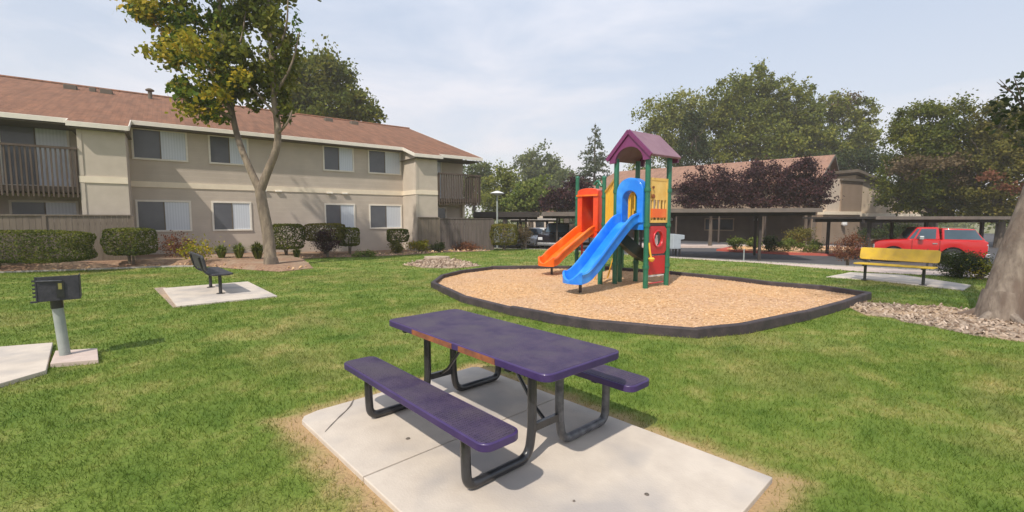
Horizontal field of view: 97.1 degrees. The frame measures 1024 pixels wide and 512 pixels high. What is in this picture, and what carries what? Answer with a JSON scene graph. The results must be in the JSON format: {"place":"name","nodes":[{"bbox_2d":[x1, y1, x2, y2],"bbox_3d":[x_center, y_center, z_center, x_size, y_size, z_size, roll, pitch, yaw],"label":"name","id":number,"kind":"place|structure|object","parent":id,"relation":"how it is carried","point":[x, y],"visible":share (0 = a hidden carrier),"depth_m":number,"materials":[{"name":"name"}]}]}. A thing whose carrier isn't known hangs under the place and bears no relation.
{"place":"outdoors","nodes":[
{"label":"outdoors","id":0,"kind":"place"},
{"bbox_2d":[0,248,1023,511],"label":"lawn","id":1,"kind":"structure","parent":0,"point":[366,500],"depth_m":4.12,"materials":[{"name":"green plant"}]},
{"bbox_2d":[0,343,52,387],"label":"concrete slab","id":2,"kind":"object","parent":1,"relation":"on","point":[19,362],"visible":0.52,"depth_m":5.07,"materials":[{"name":"concrete"}]},
{"bbox_2d":[0,214,136,265],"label":"patio fence","id":3,"kind":"object","parent":1,"relation":"on","point":[89,223],"visible":0.44,"depth_m":14.72,"materials":[{"name":"brown wood"}]},
{"bbox_2d":[50,348,98,367],"bbox_3d":[-5.115,1.234,5.311,0.395,0.150,0.804,-4,6,-42],"label":"grill footing","id":4,"kind":"object","parent":1,"relation":"on","point":[80,356],"visible":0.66,"depth_m":5.16,"materials":[{"name":"beige concrete"}]},
{"bbox_2d":[30,273,81,355],"bbox_3d":[-5.262,0.692,5.248,0.402,0.945,0.293,-4,6,-41],"label":"park grill","id":5,"kind":"object","parent":4,"relation":"on","point":[55,291],"visible":1,"depth_m":5.20,"materials":[{"name":"black metal"}]},
{"bbox_2d":[0,265,192,272],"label":"bed edging","id":6,"kind":"object","parent":1,"relation":"on","point":[97,268],"visible":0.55,"depth_m":14.58,"materials":[{"name":"grey concrete"}]},
{"bbox_2d":[154,287,175,307],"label":"bare soil","id":7,"kind":"structure","parent":1,"relation":"on","point":[161,292],"depth_m":9.67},
{"bbox_2d":[163,281,276,306],"bbox_3d":[-6.533,0.855,10.037,1.744,0.130,2.914,-4,6,-41],"label":"bench pad","id":8,"kind":"object","parent":1,"relation":"on","point":[185,296],"visible":0.61,"depth_m":9.78,"materials":[{"name":"concrete"}]},
{"bbox_2d":[189,252,232,293],"bbox_3d":[-6.768,0.356,10.129,0.592,0.850,1.750,-4,6,-42],"label":"park bench","id":9,"kind":"object","parent":8,"relation":"on","point":[197,260],"visible":1,"depth_m":9.76,"materials":[{"name":"black metal"}]},
{"bbox_2d":[0,75,482,259],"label":"apartment building","id":10,"kind":"structure","parent":1,"relation":"on","point":[143,159],"depth_m":19.03,"materials":[{"name":"beige paint"}]},
{"bbox_2d":[0,125,71,186],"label":"sliding door","id":11,"kind":"structure","parent":10,"relation":"in","point":[8,134],"depth_m":15.59,"materials":[{"name":"grey glass"}]},
{"bbox_2d":[8,200,78,257],"bbox_3d":[-16.336,-0.904,15.877,1.720,2.080,0.050,-4,6,-37],"label":"sliding door","id":12,"kind":"structure","parent":10,"relation":"in","point":[15,206],"depth_m":15.80,"materials":[{"name":"grey glass"}]},
{"bbox_2d":[130,127,187,161],"bbox_3d":[-13.693,-4.316,17.596,1.740,1.200,0.050,-4,6,-37],"label":"window","id":13,"kind":"structure","parent":10,"relation":"in","point":[146,144],"depth_m":17.58,"materials":[{"name":"grey glass"}]},
{"bbox_2d":[135,200,191,231],"bbox_3d":[-13.693,-1.576,17.822,1.740,1.240,0.050,-4,6,-37],"label":"window","id":14,"kind":"structure","parent":10,"relation":"in","point":[159,215],"depth_m":17.82,"materials":[{"name":"grey glass"}]},
{"bbox_2d":[208,135,248,165],"bbox_3d":[-11.871,-4.429,18.965,1.450,1.200,0.050,-4,6,-37],"label":"window","id":15,"kind":"structure","parent":10,"relation":"in","point":[223,150],"depth_m":18.89,"materials":[{"name":"grey glass"}]},
{"bbox_2d":[211,201,252,230],"bbox_3d":[-11.871,-1.688,19.191,1.450,1.240,0.050,-4,6,-37],"label":"window","id":16,"kind":"structure","parent":10,"relation":"in","point":[226,215],"depth_m":19.18,"materials":[{"name":"grey glass"}]},
{"bbox_2d":[322,145,353,172],"bbox_3d":[-8.301,-4.649,21.647,1.450,1.200,0.050,-4,6,-37],"label":"window","id":17,"kind":"structure","parent":10,"relation":"in","point":[339,159],"depth_m":21.64,"materials":[{"name":"grey glass"}]},
{"bbox_2d":[324,203,355,228],"bbox_3d":[-8.301,-1.909,21.872,1.450,1.240,0.050,-4,6,-37],"label":"window","id":18,"kind":"structure","parent":10,"relation":"in","point":[345,214],"depth_m":21.89,"materials":[{"name":"grey glass"}]},
{"bbox_2d":[368,150,400,174],"bbox_3d":[-6.477,-4.762,23.018,1.740,1.200,0.050,-4,6,-37],"label":"window","id":19,"kind":"structure","parent":10,"relation":"in","point":[379,162],"depth_m":23.01,"materials":[{"name":"grey glass"}]},
{"bbox_2d":[369,204,401,228],"bbox_3d":[-6.477,-2.021,23.243,1.740,1.240,0.050,-4,6,-37],"label":"window","id":20,"kind":"structure","parent":10,"relation":"in","point":[381,216],"depth_m":23.23,"materials":[{"name":"white glass"}]},
{"bbox_2d":[438,207,446,220],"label":"window","id":21,"kind":"structure","parent":10,"relation":"in","point":[442,213],"depth_m":25.19,"materials":[{"name":"grey glass"}]},
{"bbox_2d":[0,249,489,271],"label":"mulch bed","id":22,"kind":"object","parent":1,"relation":"on","point":[247,261],"visible":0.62,"depth_m":15.54,"materials":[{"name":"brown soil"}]},
{"bbox_2d":[0,229,97,267],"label":"clipped hedge","id":23,"kind":"object","parent":22,"relation":"on","point":[87,248],"visible":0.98,"depth_m":13.52,"materials":[{"name":"green plant"}]},
{"bbox_2d":[100,227,158,263],"bbox_3d":[-12.770,-0.351,15.123,1.374,1.241,1.106,0,5,0],"label":"shrub","id":24,"kind":"object","parent":22,"relation":"on","point":[126,249],"visible":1,"depth_m":14.83,"materials":[{"name":"green plant"}]},
{"bbox_2d":[151,230,198,257],"bbox_3d":[-12.675,-0.357,16.954,1.584,1.265,1.529,5,7,44],"label":"shrub","id":25,"kind":"object","parent":22,"relation":"on","point":[173,246],"visible":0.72,"depth_m":16.84,"materials":[{"name":"brown plant"}]},
{"bbox_2d":[168,234,229,260],"bbox_3d":[-10.801,-0.268,15.728,1.870,1.092,1.266,0,5,0],"label":"shrub","id":26,"kind":"object","parent":22,"relation":"on","point":[191,249],"visible":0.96,"depth_m":15.60,"materials":[{"name":"yellow plant"}]},
{"bbox_2d":[110,0,320,264],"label":"lawn tree","id":27,"kind":"object","parent":22,"relation":"on","point":[185,45],"visible":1,"depth_m":14.44,"materials":[{"name":"green plant"}]},
{"bbox_2d":[213,243,231,257],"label":"shrub","id":28,"kind":"object","parent":22,"relation":"on","point":[221,252],"visible":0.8,"depth_m":16.95,"materials":[{"name":"green plant"}]},
{"bbox_2d":[229,242,248,257],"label":"shrub","id":29,"kind":"object","parent":22,"relation":"on","point":[238,250],"visible":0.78,"depth_m":16.94,"materials":[{"name":"green plant"}]},
{"bbox_2d":[246,241,262,258],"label":"shrub","id":30,"kind":"object","parent":22,"relation":"on","point":[256,250],"visible":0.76,"depth_m":16.73,"materials":[{"name":"green plant"}]},
{"bbox_2d":[272,223,305,254],"bbox_3d":[-9.360,-0.654,18.811,1.301,1.438,1.110,0,5,0],"label":"shrub","id":31,"kind":"object","parent":22,"relation":"on","point":[285,247],"visible":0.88,"depth_m":18.58,"materials":[{"name":"green plant"}]},
{"bbox_2d":[303,222,346,253],"bbox_3d":[-8.184,-0.740,19.802,1.637,1.468,1.312,0,5,0],"label":"shrub","id":32,"kind":"object","parent":22,"relation":"on","point":[337,226],"visible":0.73,"depth_m":19.49,"materials":[{"name":"green plant"}]},
{"bbox_2d":[310,226,341,256],"bbox_3d":[-7.781,-0.619,19.078,1.451,1.348,1.406,0,5,0],"label":"shrub","id":33,"kind":"object","parent":22,"relation":"on","point":[327,241],"visible":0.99,"depth_m":18.87,"materials":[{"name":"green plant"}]},
{"bbox_2d":[338,227,359,253],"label":"shrub","id":34,"kind":"object","parent":22,"relation":"on","point":[354,238],"visible":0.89,"depth_m":20.04,"materials":[{"name":"green plant"}]},
{"bbox_2d":[350,249,378,256],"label":"shrub","id":35,"kind":"object","parent":22,"relation":"on","point":[364,253],"visible":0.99,"depth_m":19.47,"materials":[{"name":"green plant"}]},
{"bbox_2d":[387,240,404,253],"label":"shrub","id":36,"kind":"object","parent":22,"relation":"on","point":[396,246],"visible":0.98,"depth_m":20.96,"materials":[{"name":"green plant"}]},
{"bbox_2d":[386,228,409,252],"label":"shrub","id":37,"kind":"object","parent":22,"relation":"on","point":[389,233],"visible":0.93,"depth_m":21.30,"materials":[{"name":"green plant"}]},
{"bbox_2d":[405,240,430,251],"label":"shrub","id":38,"kind":"object","parent":22,"relation":"on","point":[420,245],"visible":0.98,"depth_m":21.81,"materials":[{"name":"green plant"}]},
{"bbox_2d":[430,240,445,251],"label":"shrub","id":39,"kind":"object","parent":22,"relation":"on","point":[440,247],"visible":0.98,"depth_m":22.17,"materials":[{"name":"green plant"}]},
{"bbox_2d":[451,239,485,250],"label":"shrub","id":40,"kind":"object","parent":22,"relation":"on","point":[470,246],"visible":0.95,"depth_m":23.20,"materials":[{"name":"brown plant"}]},
{"bbox_2d":[418,217,439,250],"bbox_3d":[-4.206,-1.057,22.920,1.250,1.830,0.105,-4,6,-37],"label":"patio fence","id":41,"kind":"object","parent":1,"relation":"on","point":[429,228],"visible":0.68,"depth_m":22.90,"materials":[{"name":"brown wood"}]},
{"bbox_2d":[403,255,480,268],"bbox_3d":[-2.938,0.277,16.872,2.458,0.064,4.373,-4,6,-37],"label":"stone bed","id":42,"kind":"object","parent":1,"relation":"on","point":[444,266],"visible":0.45,"depth_m":15.80,"materials":[{"name":"beige stone"}]},
{"bbox_2d":[440,218,493,249],"bbox_3d":[-2.354,-1.075,23.513,2.834,1.770,0.105,-1,5,-9],"label":"patio fence","id":43,"kind":"object","parent":1,"relation":"on","point":[477,230],"visible":0.68,"depth_m":23.48,"materials":[{"name":"wood"}]},
{"bbox_2d":[489,223,518,249],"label":"shrub","id":44,"kind":"object","parent":1,"relation":"on","point":[508,237],"visible":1,"depth_m":23.15,"materials":[{"name":"green plant"}]},
{"bbox_2d":[513,223,533,248],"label":"shrub","id":45,"kind":"object","parent":1,"relation":"on","point":[524,234],"visible":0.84,"depth_m":24.24,"materials":[{"name":"green plant"}]},
{"bbox_2d":[302,367,771,511],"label":"picnic pad","id":46,"kind":"object","parent":1,"relation":"on","point":[406,460],"visible":0.72,"depth_m":2.96,"materials":[{"name":"concrete"}]},
{"bbox_2d":[344,309,648,488],"bbox_3d":[-0.179,0.956,3.539,1.560,0.725,1.940,-4,6,-42],"label":"picnic table","id":47,"kind":"object","parent":46,"relation":"on","point":[533,355],"visible":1,"depth_m":3.14,"materials":[{"name":"purple metal"}]},
{"bbox_2d":[438,268,855,326],"bbox_3d":[2.034,0.791,10.694,6.902,0.150,8.865,-4,6,-39],"label":"chip bed","id":48,"kind":"object","parent":1,"relation":"on","point":[670,307],"visible":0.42,"depth_m":9.17,"materials":[{"name":"beige wood"}]},
{"bbox_2d":[538,129,680,292],"bbox_3d":[2.267,-1.213,12.095,3.001,3.629,5.563,-1,5,-7],"label":"playground structure","id":49,"kind":"object","parent":48,"relation":"on","point":[612,215],"visible":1,"depth_m":10.62,"materials":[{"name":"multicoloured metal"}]},
{"bbox_2d":[431,265,871,338],"bbox_3d":[2.034,0.701,10.687,7.004,0.203,8.967,-4,6,-39],"label":"play area border","id":50,"kind":"object","parent":1,"relation":"on","point":[761,324],"visible":0.69,"depth_m":7.25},
{"bbox_2d":[827,272,970,290],"bbox_3d":[10.539,0.683,12.192,2.394,0.120,2.940,-3,6,-32],"label":"yellow bench pad","id":51,"kind":"object","parent":1,"relation":"on","point":[904,279],"visible":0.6,"depth_m":12.11,"materials":[{"name":"concrete"}]},
{"bbox_2d":[853,247,940,285],"bbox_3d":[9.804,0.247,11.577,0.592,0.850,1.620,-3,6,-35],"label":"park bench","id":52,"kind":"object","parent":51,"relation":"on","point":[915,255],"visible":1,"depth_m":11.57,"materials":[{"name":"yellow metal"}]},
{"bbox_2d":[850,300,1023,341],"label":"gravel bed","id":53,"kind":"object","parent":1,"relation":"on","point":[993,332],"visible":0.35,"depth_m":7.19,"materials":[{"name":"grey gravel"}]},
{"bbox_2d":[927,248,994,278],"bbox_3d":[12.454,0.246,12.629,2.027,1.236,1.791,0,5,0],"label":"shrub","id":54,"kind":"object","parent":1,"relation":"on","point":[951,260],"visible":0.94,"depth_m":12.44,"materials":[{"name":"green plant"}]},
{"bbox_2d":[960,252,992,279],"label":"shrub","id":55,"kind":"object","parent":1,"relation":"on","point":[980,276],"visible":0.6,"depth_m":12.21,"materials":[{"name":"green plant"}]},
{"bbox_2d":[958,71,1023,323],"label":"leaning tree","id":56,"kind":"object","parent":1,"relation":"on","point":[1001,296],"visible":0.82,"depth_m":7.36,"materials":[{"name":"brown plant"}]},
{"bbox_2d":[0,0,1023,217],"label":"sky","id":57,"kind":"structure","parent":0,"point":[490,80],"materials":[{"name":"white"}]},
{"bbox_2d":[494,229,998,270],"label":"parking lot","id":58,"kind":"structure","parent":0,"point":[711,253],"depth_m":25.17,"materials":[{"name":"grey asphalt"}]},
{"bbox_2d":[490,191,503,247],"bbox_3d":[-0.842,-1.933,25.728,0.840,3.517,0.840,0,5,0],"label":"street lamp","id":59,"kind":"object","parent":58,"relation":"on","point":[496,193],"visible":0.87,"depth_m":25.60,"materials":[{"name":"grey metal"}]},
{"bbox_2d":[473,212,538,248],"bbox_3d":[-0.565,-1.808,31.145,4.169,2.380,5.000,0,5,-5],"label":"carport","id":60,"kind":"object","parent":58,"relation":"on","point":[518,215],"visible":0.66,"depth_m":28.68,"materials":[{"name":"metal"}]},
{"bbox_2d":[513,227,545,248],"bbox_3d":[1.955,-1.328,32.609,2.150,1.417,4.720,3,5,30],"label":"parked car","id":61,"kind":"object","parent":58,"relation":"on","point":[536,231],"visible":0.29,"depth_m":30.96,"materials":[{"name":"white paint"}]},
{"bbox_2d":[510,218,555,228],"bbox_3d":[1.962,-2.217,39.236,3.821,2.170,5.000,0,5,6],"label":"carport","id":62,"kind":"object","parent":58,"relation":"on","point":[536,220],"visible":0.38,"depth_m":37.30,"materials":[{"name":"grey metal"}]},
{"bbox_2d":[527,207,555,227],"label":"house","id":63,"kind":"structure","parent":58,"relation":"on","point":[540,224],"depth_m":59.83,"materials":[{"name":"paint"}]},
{"bbox_2d":[537,223,579,248],"bbox_3d":[3.354,-1.377,31.001,2.250,1.776,4.820,2,5,22],"label":"parked car","id":64,"kind":"object","parent":58,"relation":"on","point":[547,237],"visible":0.43,"depth_m":29.66,"materials":[{"name":"black paint"}]},
{"bbox_2d":[542,212,591,244],"bbox_3d":[3.864,-1.646,29.789,3.437,2.440,5.000,1,5,8],"label":"carport","id":65,"kind":"object","parent":58,"relation":"on","point":[557,216],"visible":0.45,"depth_m":27.92,"materials":[{"name":"grey metal"}]},
{"bbox_2d":[670,234,684,256],"bbox_3d":[7.350,-0.437,20.214,0.620,1.118,0.320,-2,5,-20],"label":"utility cabinet","id":66,"kind":"object","parent":58,"relation":"on","point":[675,241],"visible":0.81,"depth_m":20.04,"materials":[{"name":"grey metal"}]},
{"bbox_2d":[593,155,838,243],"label":"apartment building","id":67,"kind":"structure","parent":58,"relation":"on","point":[696,228],"depth_m":41.84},
{"bbox_2d":[704,218,733,230],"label":"window","id":68,"kind":"structure","parent":67,"relation":"in","point":[726,224],"depth_m":41.35,"materials":[{"name":"grey glass"}]},
{"bbox_2d":[737,219,749,242],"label":"door","id":69,"kind":"structure","parent":67,"relation":"in","point":[743,224],"depth_m":40.10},
{"bbox_2d":[501,248,942,270],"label":"curb","id":70,"kind":"structure","parent":58,"relation":"on","point":[778,262],"depth_m":16.49,"materials":[{"name":"grey concrete"}]},
{"bbox_2d":[821,229,872,265],"bbox_3d":[11.787,-0.272,15.979,1.348,1.353,1.296,0,5,0],"label":"shrub","id":71,"kind":"object","parent":70,"relation":"on","point":[848,252],"visible":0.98,"depth_m":15.85,"materials":[{"name":"red plant"}]},
{"bbox_2d":[640,208,822,260],"bbox_3d":[10.844,-1.215,24.364,8.320,2.570,5.200,1,5,13],"label":"carport","id":72,"kind":"object","parent":58,"relation":"on","point":[759,212],"visible":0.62,"depth_m":22.06,"materials":[{"name":"metal"}]},
{"bbox_2d":[716,247,860,255],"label":"red island curb","id":73,"kind":"structure","parent":58,"relation":"on","point":[779,253],"depth_m":26.55,"materials":[{"name":"red concrete"}]},
{"bbox_2d":[727,245,852,252],"bbox_3d":[18.827,-0.448,29.975,6.606,0.160,7.998,4,6,41],"label":"island bed","id":74,"kind":"object","parent":58,"relation":"on","point":[778,250],"visible":0.19,"depth_m":28.55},
{"bbox_2d":[726,235,747,250],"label":"shrub","id":75,"kind":"object","parent":74,"relation":"on","point":[735,245],"visible":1,"depth_m":28.09,"materials":[{"name":"green plant"}]},
{"bbox_2d":[741,236,762,247],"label":"shrub","id":76,"kind":"object","parent":74,"relation":"on","point":[750,243],"visible":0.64,"depth_m":28.17,"materials":[{"name":"green plant"}]},
{"bbox_2d":[761,234,781,251],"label":"shrub","id":77,"kind":"object","parent":74,"relation":"on","point":[767,242],"visible":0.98,"depth_m":27.22,"materials":[{"name":"green plant"}]},
{"bbox_2d":[771,236,799,250],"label":"shrub","id":78,"kind":"object","parent":74,"relation":"on","point":[787,244],"visible":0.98,"depth_m":26.91,"materials":[{"name":"green plant"}]},
{"bbox_2d":[777,226,817,245],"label":"shrub","id":79,"kind":"object","parent":74,"relation":"on","point":[804,234],"visible":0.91,"depth_m":31.28,"materials":[{"name":"green plant"}]},
{"bbox_2d":[795,237,825,252],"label":"shrub","id":80,"kind":"object","parent":74,"relation":"on","point":[815,245],"visible":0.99,"depth_m":26.30,"materials":[{"name":"green plant"}]},
{"bbox_2d":[816,178,865,243],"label":"stair tower","id":81,"kind":"structure","parent":58,"relation":"on","point":[850,203],"depth_m":38.95,"materials":[{"name":"paint"}]},
{"bbox_2d":[854,226,887,245],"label":"shrub","id":82,"kind":"object","parent":58,"relation":"on","point":[863,233],"visible":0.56,"depth_m":30.92,"materials":[{"name":"green plant"}]},
{"bbox_2d":[830,169,937,238],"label":"apartment building","id":83,"kind":"structure","parent":58,"relation":"on","point":[869,210],"depth_m":41.49,"materials":[{"name":"beige paint"}]},
{"bbox_2d":[877,223,922,237],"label":"shrub","id":84,"kind":"object","parent":58,"relation":"on","point":[898,231],"visible":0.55,"depth_m":32.95,"materials":[{"name":"green plant"}]},
{"bbox_2d":[803,216,1011,261],"bbox_3d":[20.441,-0.981,23.948,6.906,2.210,5.000,0,5,-2],"label":"carport","id":85,"kind":"object","parent":58,"relation":"on","point":[926,220],"visible":0.76,"depth_m":22.08,"materials":[{"name":"metal"}]},
{"bbox_2d":[870,227,990,263],"bbox_3d":[20.009,-0.548,22.024,4.270,1.736,2.250,2,5,28],"label":"pickup truck","id":86,"kind":"object","parent":58,"relation":"on","point":[934,238],"visible":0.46,"depth_m":21.14,"materials":[{"name":"red paint"}]},
{"bbox_2d":[494,220,1006,248],"bbox_3d":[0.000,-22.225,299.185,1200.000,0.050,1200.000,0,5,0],"label":"ground","id":87,"kind":"structure","parent":0,"point":[992,230],"depth_m":91.00,"materials":[{"name":"grey asphalt"}]},
{"bbox_2d":[262,34,387,123],"bbox_3d":[-17.365,-10.173,41.393,10.778,18.182,8.550,-3,6,-33],"label":"shade tree","id":88,"kind":"object","parent":87,"relation":"on","point":[324,92],"visible":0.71,"depth_m":39.98,"materials":[{"name":"green plant"}]},
{"bbox_2d":[463,160,494,214],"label":"shade tree","id":89,"kind":"object","parent":87,"relation":"on","point":[478,167],"visible":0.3,"depth_m":67.92,"materials":[{"name":"green plant"}]},
{"bbox_2d":[477,159,529,237],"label":"shade tree","id":90,"kind":"object","parent":87,"relation":"on","point":[505,177],"visible":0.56,"depth_m":48.63,"materials":[{"name":"green plant"}]},
{"bbox_2d":[498,170,555,227],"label":"shade tree","id":91,"kind":"object","parent":87,"relation":"on","point":[530,192],"visible":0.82,"depth_m":45.09,"materials":[{"name":"green plant"}]},
{"bbox_2d":[510,138,576,201],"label":"shade tree","id":92,"kind":"object","parent":87,"relation":"on","point":[556,171],"visible":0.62,"depth_m":88.49,"materials":[{"name":"green plant"}]},
{"bbox_2d":[537,173,593,222],"bbox_3d":[5.100,-3.827,37.863,6.021,6.225,3.299,0,5,0],"label":"purple leaf tree","id":93,"kind":"object","parent":87,"relation":"on","point":[564,196],"visible":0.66,"depth_m":37.35,"materials":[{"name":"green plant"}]},
{"bbox_2d":[560,125,611,222],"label":"conifer","id":94,"kind":"object","parent":87,"relation":"on","point":[596,163],"visible":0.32,"depth_m":56.73,"materials":[{"name":"green plant"}]},
{"bbox_2d":[568,145,678,188],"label":"shade tree","id":95,"kind":"object","parent":87,"relation":"on","point":[643,168],"visible":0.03,"depth_m":70.40,"materials":[{"name":"green plant"}]},
{"bbox_2d":[628,86,725,165],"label":"shade tree","id":96,"kind":"object","parent":87,"relation":"on","point":[664,123],"visible":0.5,"depth_m":59.47,"materials":[{"name":"green plant"}]},
{"bbox_2d":[664,108,713,166],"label":"dark conifer","id":97,"kind":"object","parent":87,"relation":"on","point":[687,151],"visible":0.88,"depth_m":54.36,"materials":[{"name":"green plant"}]},
{"bbox_2d":[671,161,754,245],"bbox_3d":[14.306,-3.595,32.850,6.024,6.572,3.384,0,5,0],"label":"purple leaf tree","id":98,"kind":"object","parent":87,"relation":"on","point":[701,193],"visible":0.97,"depth_m":32.28,"materials":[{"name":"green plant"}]},
{"bbox_2d":[465,204,1007,233],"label":"distant wood","id":99,"kind":"object","parent":87,"relation":"on","point":[956,225],"visible":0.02,"depth_m":107.16,"materials":[{"name":"green plant"}]},
{"bbox_2d":[696,57,808,164],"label":"shade tree","id":100,"kind":"object","parent":87,"relation":"on","point":[739,103],"visible":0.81,"depth_m":57.12,"materials":[{"name":"green plant"}]},
{"bbox_2d":[717,155,805,243],"bbox_3d":[18.364,-3.934,33.032,6.913,7.217,3.596,0,5,0],"label":"purple leaf tree","id":101,"kind":"object","parent":87,"relation":"on","point":[755,173],"visible":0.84,"depth_m":32.71,"materials":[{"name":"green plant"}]},
{"bbox_2d":[754,76,843,159],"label":"shade tree","id":102,"kind":"object","parent":87,"relation":"on","point":[793,143],"visible":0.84,"depth_m":55.71,"materials":[{"name":"green plant"}]},
{"bbox_2d":[773,154,844,244],"bbox_3d":[21.128,-3.830,32.887,5.270,7.033,3.618,0,5,0],"label":"purple leaf tree","id":103,"kind":"object","parent":87,"relation":"on","point":[808,182],"visible":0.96,"depth_m":32.09,"materials":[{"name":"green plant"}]},
{"bbox_2d":[778,141,896,175],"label":"shade tree","id":104,"kind":"object","parent":87,"relation":"on","point":[866,158],"visible":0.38,"depth_m":52.46,"materials":[{"name":"green plant"}]},
{"bbox_2d":[812,88,885,166],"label":"shade tree","id":105,"kind":"object","parent":87,"relation":"on","point":[839,106],"visible":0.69,"depth_m":57.71,"materials":[{"name":"green plant"}]},
{"bbox_2d":[863,88,991,226],"bbox_3d":[33.131,-6.665,35.602,12.727,12.254,7.553,-3,6,-35],"label":"shade tree","id":106,"kind":"object","parent":87,"relation":"on","point":[923,167],"visible":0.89,"depth_m":34.57,"materials":[{"name":"green plant"}]},
{"bbox_2d":[944,95,1023,247],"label":"shade tree","id":107,"kind":"object","parent":87,"relation":"on","point":[1000,167],"visible":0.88,"depth_m":32.01,"materials":[{"name":"green plant"}]},
{"bbox_2d":[642,243,861,247],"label":"sidewalk","id":108,"kind":"structure","parent":0,"point":[702,246],"depth_m":33.34,"materials":[{"name":"grey concrete"}]},
{"bbox_2d":[671,257,989,277],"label":"sidewalk","id":109,"kind":"structure","parent":0,"point":[895,271],"depth_m":14.57,"materials":[{"name":"grey concrete"}]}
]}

